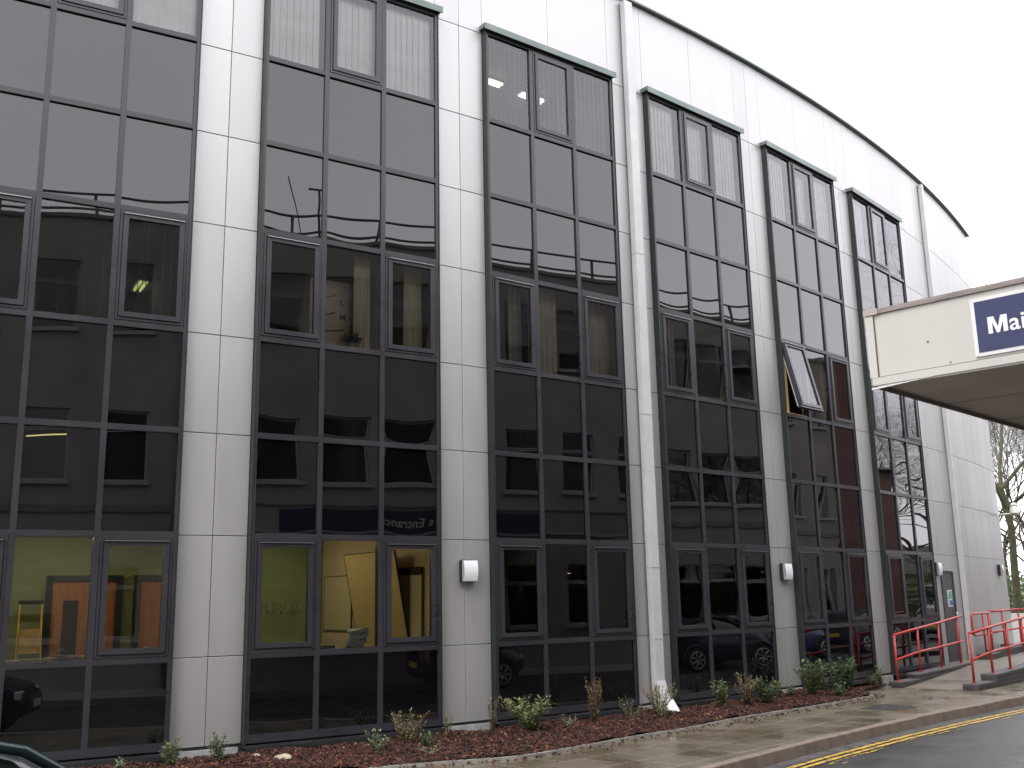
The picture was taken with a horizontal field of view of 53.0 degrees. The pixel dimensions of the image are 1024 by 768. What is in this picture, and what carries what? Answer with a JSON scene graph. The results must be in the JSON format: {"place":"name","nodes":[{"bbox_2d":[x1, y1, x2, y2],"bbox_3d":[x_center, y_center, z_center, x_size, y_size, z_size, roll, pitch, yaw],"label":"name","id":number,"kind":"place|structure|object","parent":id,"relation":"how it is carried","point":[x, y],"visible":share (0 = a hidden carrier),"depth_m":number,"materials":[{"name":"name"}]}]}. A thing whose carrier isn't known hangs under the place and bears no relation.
{"place":"outdoors","nodes":[
{"label":"outdoors","id":0,"kind":"place"},
{"bbox_2d":[6,658,42,661],"bbox_3d":[-5.465,3.104,11.539,0.497,0.024,0.190,8,-15,-36],"label":"paper pile","id":1,"kind":"object","parent":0,"point":[24,660],"visible":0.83,"depth_m":11.50,"materials":[{"name":"white paper"}]},
{"bbox_2d":[43,655,84,659],"bbox_3d":[-5.097,3.114,11.719,0.456,0.062,0.282,5,-14,-29],"label":"paper pile","id":2,"kind":"object","parent":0,"point":[62,657],"visible":0.98,"depth_m":11.66,"materials":[{"name":"white paper"}]},
{"bbox_2d":[343,627,368,647],"bbox_3d":[-2.061,3.353,13.574,0.343,0.272,0.173,7,-14,-32],"label":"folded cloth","id":3,"kind":"object","parent":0,"point":[356,637],"visible":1,"depth_m":13.52,"materials":[{"name":"grey fabric"}]},
{"bbox_2d":[335,681,1023,767],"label":"pavement","id":4,"kind":"structure","parent":0,"point":[720,742],"depth_m":13.84,"materials":[{"name":"grey concrete"}]},
{"bbox_2d":[68,683,889,767],"bbox_3d":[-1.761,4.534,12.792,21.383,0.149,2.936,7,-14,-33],"label":"mulch bed","id":5,"kind":"object","parent":4,"relation":"on","point":[400,762],"visible":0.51,"depth_m":12.62,"materials":[{"name":"brown wood"}]},
{"bbox_2d":[113,756,126,767],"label":"shrub","id":6,"kind":"object","parent":5,"relation":"on","point":[119,764],"visible":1,"depth_m":11.10,"materials":[{"name":"green plant"}]},
{"bbox_2d":[158,737,182,765],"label":"shrub","id":7,"kind":"object","parent":5,"relation":"on","point":[171,755],"visible":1,"depth_m":11.42,"materials":[{"name":"green plant"}]},
{"bbox_2d":[207,732,231,761],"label":"shrub","id":8,"kind":"object","parent":5,"relation":"on","point":[217,754],"visible":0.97,"depth_m":11.69,"materials":[{"name":"green plant"}]},
{"bbox_2d":[364,727,388,751],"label":"shrub","id":9,"kind":"object","parent":5,"relation":"on","point":[377,744],"visible":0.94,"depth_m":12.31,"materials":[{"name":"green plant"}]},
{"bbox_2d":[391,707,429,742],"bbox_3d":[-1.277,4.321,12.919,0.512,0.446,0.632,2,-12,-16],"label":"shrub","id":10,"kind":"object","parent":5,"relation":"on","point":[400,730],"visible":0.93,"depth_m":12.92,"materials":[{"name":"orange plant"}]},
{"bbox_2d":[419,729,437,746],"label":"shrub","id":11,"kind":"object","parent":5,"relation":"on","point":[422,737],"visible":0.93,"depth_m":12.63,"materials":[{"name":"green plant"}]},
{"bbox_2d":[416,743,441,753],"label":"shrub","id":12,"kind":"object","parent":5,"relation":"on","point":[425,750],"visible":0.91,"depth_m":12.33,"materials":[{"name":"green plant"}]},
{"bbox_2d":[444,713,452,737],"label":"shrub","id":13,"kind":"object","parent":5,"relation":"on","point":[446,725],"visible":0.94,"depth_m":13.43,"materials":[{"name":"green plant"}]},
{"bbox_2d":[486,696,501,731],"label":"shrub","id":14,"kind":"object","parent":5,"relation":"on","point":[494,726],"visible":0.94,"depth_m":13.88,"materials":[{"name":"orange plant"}]},
{"bbox_2d":[500,693,555,730],"bbox_3d":[0.239,4.443,13.824,0.734,0.525,0.849,1,-12,-12],"label":"shrub","id":15,"kind":"object","parent":5,"relation":"on","point":[532,724],"visible":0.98,"depth_m":13.80,"materials":[{"name":"green plant"}]},
{"bbox_2d":[559,712,576,727],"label":"shrub","id":16,"kind":"object","parent":5,"relation":"on","point":[572,722],"visible":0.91,"depth_m":14.18,"materials":[{"name":"green plant"}]},
{"bbox_2d":[585,677,602,720],"bbox_3d":[1.174,4.554,14.793,0.297,0.679,0.348,-1,-12,0],"label":"shrub","id":17,"kind":"object","parent":5,"relation":"on","point":[596,712],"visible":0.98,"depth_m":14.74,"materials":[{"name":"brown plant"}]},
{"bbox_2d":[619,697,646,718],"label":"shrub","id":18,"kind":"object","parent":5,"relation":"on","point":[630,714],"visible":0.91,"depth_m":14.92,"materials":[{"name":"green plant"}]},
{"bbox_2d":[639,679,676,714],"bbox_3d":[2.273,4.725,15.416,0.548,0.575,0.537,8,-15,-36],"label":"shrub","id":19,"kind":"object","parent":5,"relation":"on","point":[656,691],"visible":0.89,"depth_m":15.42,"materials":[{"name":"plant"}]},
{"bbox_2d":[655,702,667,718],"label":"shrub","id":20,"kind":"object","parent":5,"relation":"on","point":[662,714],"visible":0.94,"depth_m":15.08,"materials":[{"name":"green plant"}]},
{"bbox_2d":[709,677,728,706],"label":"shrub","id":21,"kind":"object","parent":5,"relation":"on","point":[721,698],"visible":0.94,"depth_m":16.26,"materials":[{"name":"green plant"}]},
{"bbox_2d":[733,672,758,704],"bbox_3d":[3.814,4.986,16.777,0.409,0.549,0.430,-1,-12,0],"label":"shrub","id":22,"kind":"object","parent":5,"relation":"on","point":[746,696],"visible":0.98,"depth_m":16.73,"materials":[{"name":"green plant"}]},
{"bbox_2d":[752,675,783,702],"bbox_3d":[4.186,5.096,17.048,0.492,0.508,0.558,7,-14,-33],"label":"shrub","id":23,"kind":"object","parent":5,"relation":"on","point":[764,697],"visible":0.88,"depth_m":17.04,"materials":[{"name":"green plant"}]},
{"bbox_2d":[770,677,782,697],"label":"shrub","id":24,"kind":"object","parent":5,"relation":"on","point":[779,686],"visible":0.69,"depth_m":17.58,"materials":[{"name":"green plant"}]},
{"bbox_2d":[783,684,798,695],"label":"shrub","id":25,"kind":"object","parent":5,"relation":"on","point":[791,689],"visible":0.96,"depth_m":17.82,"materials":[{"name":"green plant"}]},
{"bbox_2d":[792,658,828,694],"bbox_3d":[5.251,5.131,17.973,0.691,0.674,0.575,-3,-12,9],"label":"shrub","id":26,"kind":"object","parent":5,"relation":"on","point":[813,688],"visible":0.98,"depth_m":17.91,"materials":[{"name":"green plant"}]},
{"bbox_2d":[817,674,829,690],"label":"shrub","id":27,"kind":"object","parent":5,"relation":"on","point":[821,686],"visible":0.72,"depth_m":18.63,"materials":[{"name":"green plant"}]},
{"bbox_2d":[832,681,849,695],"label":"shrub","id":28,"kind":"object","parent":5,"relation":"on","point":[835,686],"visible":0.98,"depth_m":18.28,"materials":[{"name":"green plant"}]},
{"bbox_2d":[826,656,858,690],"bbox_3d":[6.102,5.349,18.938,0.604,0.681,0.581,-1,-12,0],"label":"shrub","id":29,"kind":"object","parent":5,"relation":"on","point":[847,670],"visible":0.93,"depth_m":18.92,"materials":[{"name":"green plant"}]},
{"bbox_2d":[0,0,1013,767],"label":"office building","id":30,"kind":"structure","parent":4,"relation":"on","point":[212,464],"depth_m":15.51,"materials":[{"name":"black"}]},
{"bbox_2d":[14,600,43,660],"bbox_3d":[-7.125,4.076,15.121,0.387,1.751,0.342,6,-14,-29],"label":"chair","id":31,"kind":"object","parent":30,"relation":"on","point":[30,640],"visible":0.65,"depth_m":15.18,"materials":[{"name":"brown"}]},
{"bbox_2d":[38,201,111,317],"bbox_3d":[-5.344,-1.515,12.534,0.787,1.411,0.104,5,-14,-29],"label":"vertical blind","id":32,"kind":"object","parent":30,"relation":"attached to","point":[76,207],"visible":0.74,"depth_m":12.61,"materials":[{"name":"beige fabric"}]},
{"bbox_2d":[41,575,123,659],"bbox_3d":[-6.627,4.023,15.821,1.110,2.120,0.111,6,-14,-30],"label":"interior door","id":33,"kind":"structure","parent":30,"relation":"in","point":[66,603],"depth_m":15.85,"materials":[{"name":"orange wood"}]},
{"bbox_2d":[85,0,118,8],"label":"vertical blind","id":34,"kind":"object","parent":30,"relation":"attached to","point":[112,3],"depth_m":13.36,"materials":[{"name":"fabric"}]},
{"bbox_2d":[131,278,149,291],"bbox_3d":[-6.045,-1.601,16.727,0.180,0.068,0.600,6,-14,-30],"label":"ceiling lamp","id":35,"kind":"object","parent":30,"relation":"attached to","point":[141,284],"visible":0.93,"depth_m":16.68,"materials":[{"name":"white paint"}]},
{"bbox_2d":[131,575,161,647],"bbox_3d":[-5.520,4.138,16.478,1.110,2.120,0.111,6,-14,-31],"label":"interior door","id":36,"kind":"structure","parent":30,"relation":"in","point":[147,588],"depth_m":16.40,"materials":[{"name":"orange wood"}]},
{"bbox_2d":[127,222,173,315],"bbox_3d":[-4.553,-1.440,12.971,0.787,1.411,0.104,5,-14,-29],"label":"vertical blind","id":37,"kind":"object","parent":30,"relation":"attached to","point":[154,270],"visible":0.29,"depth_m":12.98,"materials":[{"name":"beige fabric"}]},
{"bbox_2d":[133,0,195,35],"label":"vertical blind","id":38,"kind":"object","parent":30,"relation":"attached to","point":[176,15],"depth_m":13.73,"materials":[{"name":"fabric"}]},
{"bbox_2d":[261,603,301,613],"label":"coat hooks","id":39,"kind":"object","parent":30,"relation":"attached to","point":[281,608],"visible":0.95,"depth_m":17.63,"materials":[{"name":"metal"}]},
{"bbox_2d":[270,0,319,68],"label":"vertical blind","id":40,"kind":"object","parent":30,"relation":"attached to","point":[308,19],"visible":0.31,"depth_m":14.69,"materials":[{"name":"fabric"}]},
{"bbox_2d":[309,278,349,345],"bbox_3d":[-2.605,-0.970,14.704,0.620,1.050,0.027,7,-14,-33],"label":"poster board","id":41,"kind":"object","parent":30,"relation":"attached to","point":[337,322],"visible":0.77,"depth_m":14.76,"materials":[{"name":"grey paper"}]},
{"bbox_2d":[323,575,351,630],"bbox_3d":[-2.973,3.743,17.543,0.027,0.914,1.064,7,-14,-34],"label":"whiteboard","id":42,"kind":"object","parent":30,"relation":"attached to","point":[337,610],"visible":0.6,"depth_m":17.54,"materials":[{"name":"beige"}]},
{"bbox_2d":[338,333,363,346],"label":"pot plant","id":43,"kind":"object","parent":30,"relation":"on","point":[355,339],"visible":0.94,"depth_m":14.32,"materials":[{"name":"green plant"}]},
{"bbox_2d":[338,0,374,75],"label":"vertical blind","id":44,"kind":"object","parent":30,"relation":"attached to","point":[355,49],"visible":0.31,"depth_m":15.23,"materials":[{"name":"fabric"}]},
{"bbox_2d":[353,256,369,348],"bbox_3d":[-2.126,-1.126,14.597,0.245,1.411,0.056,7,-14,-33],"label":"curtain","id":45,"kind":"object","parent":30,"relation":"hanging from","point":[361,322],"visible":0.97,"depth_m":14.61,"materials":[{"name":"beige fabric"}]},
{"bbox_2d":[344,549,408,645],"bbox_3d":[-2.131,3.384,16.095,0.304,1.484,1.714,7,-14,-34],"label":"tilted screen","id":46,"kind":"object","parent":30,"relation":"attached to","point":[360,570],"visible":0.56,"depth_m":16.26,"materials":[{"name":"yellow"}]},
{"bbox_2d":[386,5,429,99],"bbox_3d":[-1.599,-5.027,15.674,0.794,1.444,0.040,7,-14,-32],"label":"vertical blind","id":47,"kind":"object","parent":30,"relation":"attached to","point":[406,51],"visible":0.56,"depth_m":15.70,"materials":[{"name":"fabric"}]},
{"bbox_2d":[399,567,422,636],"bbox_3d":[-1.528,3.314,15.461,0.042,1.090,0.660,7,-14,-34],"label":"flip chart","id":48,"kind":"object","parent":30,"relation":"attached to","point":[411,586],"visible":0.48,"depth_m":15.39,"materials":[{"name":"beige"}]},
{"bbox_2d":[403,266,421,347],"bbox_3d":[-1.453,-1.049,15.028,0.272,1.411,0.056,7,-14,-32],"label":"curtain","id":49,"kind":"object","parent":30,"relation":"hanging from","point":[412,334],"visible":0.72,"depth_m":15.04,"materials":[{"name":"beige fabric"}]},
{"bbox_2d":[459,560,477,581],"bbox_3d":[-0.606,2.632,14.481,0.260,0.310,0.127,7,-15,-34],"label":"wall light","id":50,"kind":"object","parent":30,"relation":"attached to","point":[468,570],"visible":1,"depth_m":14.43,"materials":[{"name":"white plastic"}]},
{"bbox_2d":[489,76,505,87],"bbox_3d":[-0.411,-5.411,18.363,0.600,0.068,0.180,8,-15,-36],"label":"ceiling lamp","id":51,"kind":"object","parent":30,"relation":"attached to","point":[497,82],"visible":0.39,"depth_m":18.42,"materials":[{"name":"white paint"}]},
{"bbox_2d":[488,39,521,126],"bbox_3d":[-0.143,-4.846,16.675,0.787,1.444,0.089,8,-15,-36],"label":"vertical blind","id":52,"kind":"object","parent":30,"relation":"attached to","point":[504,47],"visible":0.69,"depth_m":16.74,"materials":[{"name":"fabric"}]},
{"bbox_2d":[507,286,521,361],"bbox_3d":[0.035,-0.861,16.065,0.245,1.411,0.056,8,-15,-36],"label":"curtain","id":53,"kind":"object","parent":30,"relation":"hanging from","point":[514,326],"visible":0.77,"depth_m":16.09,"materials":[{"name":"grey fabric"}]},
{"bbox_2d":[516,90,546,103],"bbox_3d":[0.365,-5.292,19.003,0.600,0.068,0.180,8,-15,-37],"label":"ceiling lamp","id":54,"kind":"object","parent":30,"relation":"attached to","point":[520,93],"visible":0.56,"depth_m":18.91,"materials":[{"name":"white paint"}]},
{"bbox_2d":[527,290,556,373],"bbox_3d":[0.494,-0.799,16.403,0.567,1.411,0.056,8,-15,-36],"label":"curtain","id":55,"kind":"object","parent":30,"relation":"hanging from","point":[547,326],"visible":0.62,"depth_m":16.46,"materials":[{"name":"grey fabric"}]},
{"bbox_2d":[538,61,563,133],"bbox_3d":[0.583,-4.748,17.209,0.787,1.444,0.090,8,-15,-36],"label":"vertical blind","id":56,"kind":"object","parent":30,"relation":"attached to","point":[553,98],"visible":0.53,"depth_m":17.27,"materials":[{"name":"fabric"}]},
{"bbox_2d":[574,72,604,153],"bbox_3d":[1.309,-4.651,17.744,0.787,1.444,0.091,8,-15,-36],"label":"vertical blind","id":57,"kind":"object","parent":30,"relation":"attached to","point":[588,78],"visible":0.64,"depth_m":17.79,"materials":[{"name":"fabric"}]},
{"bbox_2d":[588,302,609,374],"bbox_3d":[1.321,-0.688,17.012,0.736,1.411,0.056,8,-15,-36],"label":"curtain","id":58,"kind":"object","parent":30,"relation":"hanging from","point":[598,339],"visible":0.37,"depth_m":17.12,"materials":[{"name":"grey fabric"}]},
{"bbox_2d":[649,101,674,178],"bbox_3d":[2.691,-4.450,18.831,0.794,1.444,0.040,9,-16,-40],"label":"vertical blind","id":59,"kind":"object","parent":30,"relation":"attached to","point":[662,132],"visible":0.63,"depth_m":18.91,"materials":[{"name":"fabric"}]},
{"bbox_2d":[667,319,675,385],"bbox_3d":[2.836,-0.466,18.212,0.190,1.411,0.056,9,-16,-40],"label":"curtain","id":60,"kind":"object","parent":30,"relation":"hanging from","point":[671,351],"visible":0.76,"depth_m":18.23,"materials":[{"name":"grey fabric"}]},
{"bbox_2d":[686,120,705,183],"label":"vertical blind","id":61,"kind":"object","parent":30,"relation":"attached to","point":[697,143],"visible":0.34,"depth_m":19.53,"materials":[{"name":"fabric"}]},
{"bbox_2d":[714,330,721,400],"bbox_3d":[3.943,-0.292,19.142,0.381,1.411,0.056,9,-16,-40],"label":"curtain","id":62,"kind":"object","parent":30,"relation":"hanging from","point":[718,367],"visible":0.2,"depth_m":19.04,"materials":[{"name":"fabric"}]},
{"bbox_2d":[712,129,735,201],"bbox_3d":[4.070,-4.234,19.990,0.795,1.444,0.041,9,-16,-40],"label":"vertical blind","id":63,"kind":"object","parent":30,"relation":"attached to","point":[725,161],"visible":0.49,"depth_m":20.06,"materials":[{"name":"fabric"}]},
{"bbox_2d":[767,154,785,221],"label":"vertical blind","id":64,"kind":"object","parent":30,"relation":"attached to","point":[776,188],"visible":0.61,"depth_m":21.27,"materials":[{"name":"fabric"}]},
{"bbox_2d":[779,563,792,579],"bbox_3d":[5.059,3.459,18.950,0.260,0.310,0.127,10,-16,-42],"label":"wall light","id":65,"kind":"object","parent":30,"relation":"attached to","point":[786,571],"visible":1,"depth_m":18.88,"materials":[{"name":"white plastic"}]},
{"bbox_2d":[783,164,807,226],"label":"vertical blind","id":66,"kind":"object","parent":30,"relation":"attached to","point":[801,197],"visible":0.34,"depth_m":21.95,"materials":[{"name":"fabric"}]},
{"bbox_2d":[813,178,829,241],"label":"vertical blind","id":67,"kind":"object","parent":30,"relation":"attached to","point":[822,210],"visible":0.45,"depth_m":22.50,"materials":[{"name":"fabric"}]},
{"bbox_2d":[817,358,839,420],"bbox_3d":[6.673,0.182,21.656,0.708,1.411,0.056,10,-16,-43],"label":"curtain","id":68,"kind":"object","parent":30,"relation":"hanging from","point":[821,386],"visible":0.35,"depth_m":21.55,"materials":[{"name":"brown fabric"}]},
{"bbox_2d":[853,200,864,258],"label":"vertical blind","id":69,"kind":"object","parent":30,"relation":"attached to","point":[858,206],"visible":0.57,"depth_m":23.83,"materials":[{"name":"fabric"}]},
{"bbox_2d":[862,207,880,261],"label":"vertical blind","id":70,"kind":"object","parent":30,"relation":"attached to","point":[877,239],"visible":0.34,"depth_m":24.55,"materials":[{"name":"fabric"}]},
{"bbox_2d":[935,562,942,575],"bbox_3d":[9.905,4.300,23.895,0.127,0.310,0.260,-11,-15,39],"label":"wall light","id":71,"kind":"object","parent":30,"relation":"attached to","point":[938,569],"visible":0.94,"depth_m":23.82,"materials":[{"name":"white plastic"}]},
{"bbox_2d":[940,570,961,662],"bbox_3d":[10.363,5.470,24.276,0.122,2.130,0.940,-11,-15,39],"label":"fire door","id":72,"kind":"structure","parent":30,"relation":"in","point":[947,578],"depth_m":24.26,"materials":[{"name":"silver metal"}]},
{"bbox_2d":[997,502,1018,516],"bbox_3d":[14.241,3.608,29.546,0.577,0.385,0.286,-9,-14,33],"label":"security camera","id":73,"kind":"object","parent":30,"relation":"attached to","point":[1014,509],"visible":1,"depth_m":29.40,"materials":[{"name":"white paint"}]},
{"bbox_2d":[369,686,890,767],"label":"path edging","id":74,"kind":"object","parent":4,"relation":"on","point":[591,744],"visible":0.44,"depth_m":13.41,"materials":[{"name":"concrete"}]},
{"bbox_2d":[859,704,918,710],"bbox_3d":[6.172,5.292,16.823,0.840,0.008,0.600,10,-16,-43],"label":"manhole cover","id":75,"kind":"object","parent":4,"relation":"on","point":[888,707],"visible":1,"depth_m":16.80,"materials":[{"name":"metal"}]},
{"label":"mulch strip","id":76,"kind":"object","parent":4,"relation":"on","visible":0},
{"bbox_2d":[875,665,885,683],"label":"shrub","id":77,"kind":"object","parent":76,"relation":"on","point":[881,679],"visible":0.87,"depth_m":20.43,"materials":[{"name":"green plant"}]},
{"bbox_2d":[636,0,1023,582],"label":"sky","id":78,"kind":"structure","parent":0,"point":[919,72],"materials":[{"name":"white"}]},
{"bbox_2d":[752,708,1023,767],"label":"road","id":79,"kind":"structure","parent":0,"point":[996,743],"depth_m":13.07,"materials":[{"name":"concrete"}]},
{"bbox_2d":[0,741,67,767],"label":"parked car","id":80,"kind":"object","parent":79,"relation":"on","point":[12,755],"visible":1,"depth_m":4.56,"materials":[{"name":"teal paint"}]},
{"bbox_2d":[697,694,1023,767],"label":"kerb","id":81,"kind":"structure","parent":79,"relation":"on","point":[764,758],"depth_m":14.05,"materials":[{"name":"concrete"}]},
{"bbox_2d":[762,705,1023,767],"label":"road gutter","id":82,"kind":"object","parent":79,"relation":"on","point":[795,761],"visible":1,"depth_m":14.15,"materials":[{"name":"grey asphalt"}]},
{"bbox_2d":[787,709,1023,767],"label":"road marking","id":83,"kind":"object","parent":79,"relation":"on","point":[829,756],"visible":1,"depth_m":13.90,"materials":[{"name":"yellow paint"}]},
{"bbox_2d":[886,652,1023,690],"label":"ramp path","id":84,"kind":"structure","parent":0,"point":[956,679],"depth_m":21.60,"materials":[{"name":"concrete"}]},
{"bbox_2d":[889,662,970,687],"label":"ramp wall","id":85,"kind":"structure","parent":84,"relation":"on","point":[914,678],"depth_m":21.12,"materials":[{"name":"concrete"}]},
{"bbox_2d":[893,615,963,680],"bbox_3d":[8.933,5.572,21.879,0.144,1.198,3.872,-12,-16,41],"label":"ramp handrail","id":86,"kind":"object","parent":85,"relation":"on","point":[940,646],"visible":1,"depth_m":21.64,"materials":[{"name":"red metal"}]},
{"bbox_2d":[962,663,1023,690],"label":"ramp wall","id":87,"kind":"structure","parent":84,"relation":"on","point":[1001,677],"depth_m":20.22,"materials":[{"name":"concrete"}]},
{"bbox_2d":[967,616,1023,683],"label":"ramp handrail","id":88,"kind":"object","parent":87,"relation":"on","point":[991,651],"visible":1,"depth_m":20.49,"materials":[{"name":"red metal"}]},
{"bbox_2d":[977,645,1022,659],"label":"ramp wall","id":89,"kind":"structure","parent":84,"relation":"on","point":[1013,651],"depth_m":25.34,"materials":[{"name":"concrete"}]},
{"bbox_2d":[970,611,992,652],"bbox_3d":[11.221,5.935,24.516,0.053,0.964,1.587,-11,-15,38],"label":"handrail","id":90,"kind":"object","parent":89,"relation":"on","point":[983,625],"depth_m":24.58,"materials":[{"name":"red paint"}]},
{"bbox_2d":[988,608,1023,649],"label":"ramp handrail","id":91,"kind":"object","parent":89,"relation":"on","point":[1003,628],"visible":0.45,"depth_m":26.33,"materials":[{"name":"metal"}]},
{"label":"ground","id":92,"kind":"structure","parent":0,"visible":0},
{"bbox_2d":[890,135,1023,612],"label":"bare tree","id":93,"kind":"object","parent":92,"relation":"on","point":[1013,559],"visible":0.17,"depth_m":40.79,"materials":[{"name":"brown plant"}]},
{"bbox_2d":[988,423,1023,561],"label":"bare tree","id":94,"kind":"object","parent":92,"relation":"on","point":[1022,450],"visible":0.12,"depth_m":51.91,"materials":[{"name":"plant"}]},
{"bbox_2d":[988,421,1023,521],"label":"bare tree","id":95,"kind":"object","parent":92,"relation":"on","point":[1009,453],"visible":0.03,"depth_m":55.03,"materials":[{"name":"plant"}]},
{"bbox_2d":[989,422,1023,542],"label":"bare tree","id":96,"kind":"object","parent":92,"relation":"on","point":[1017,519],"visible":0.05,"depth_m":44.86,"materials":[{"name":"plant"}]},
{"bbox_2d":[989,428,1023,557],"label":"bare tree","id":97,"kind":"object","parent":92,"relation":"on","point":[1005,554],"visible":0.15,"depth_m":48.59,"materials":[{"name":"plant"}]},
{"bbox_2d":[989,422,1023,526],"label":"bare tree","id":98,"kind":"object","parent":92,"relation":"on","point":[1009,495],"visible":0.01,"depth_m":55.11,"materials":[{"name":"plant"}]},
{"bbox_2d":[989,423,1023,490],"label":"bare tree","id":99,"kind":"object","parent":92,"relation":"on","point":[1003,447],"visible":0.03,"depth_m":61.29,"materials":[{"name":"plant"}]},
{"bbox_2d":[1005,567,1023,612],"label":"hedge","id":100,"kind":"object","parent":92,"relation":"on","point":[1008,577],"visible":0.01,"depth_m":58.48,"materials":[{"name":"green plant"}]},
{"bbox_2d":[1011,613,1023,643],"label":"garden wall","id":101,"kind":"structure","parent":92,"relation":"on","point":[1016,633],"depth_m":34.51,"materials":[{"name":"white paint"}]},
{"bbox_3d":[14.410,-4.187,4.798,12.130,13.603,53.600,-13,-16,43],"label":"hospital building","id":102,"kind":"object","parent":92,"relation":"on","visible":0},
{"bbox_2d":[863,277,1023,430],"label":"entrance canopy","id":103,"kind":"object","parent":102,"relation":"attached to","point":[922,350],"visible":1,"depth_m":7.42,"materials":[{"name":"beige metal"}]},
{"bbox_2d":[969,289,1023,356],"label":"entrance sign","id":104,"kind":"object","parent":103,"relation":"attached to","point":[997,320],"visible":1,"depth_m":6.97,"materials":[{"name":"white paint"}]},
{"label":"grass bank","id":105,"kind":"structure","parent":0,"visible":0},
{"bbox_2d":[989,421,1023,611],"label":"bare tree","id":106,"kind":"object","parent":105,"relation":"on","point":[1005,540],"visible":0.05,"depth_m":64.78,"materials":[{"name":"plant"}]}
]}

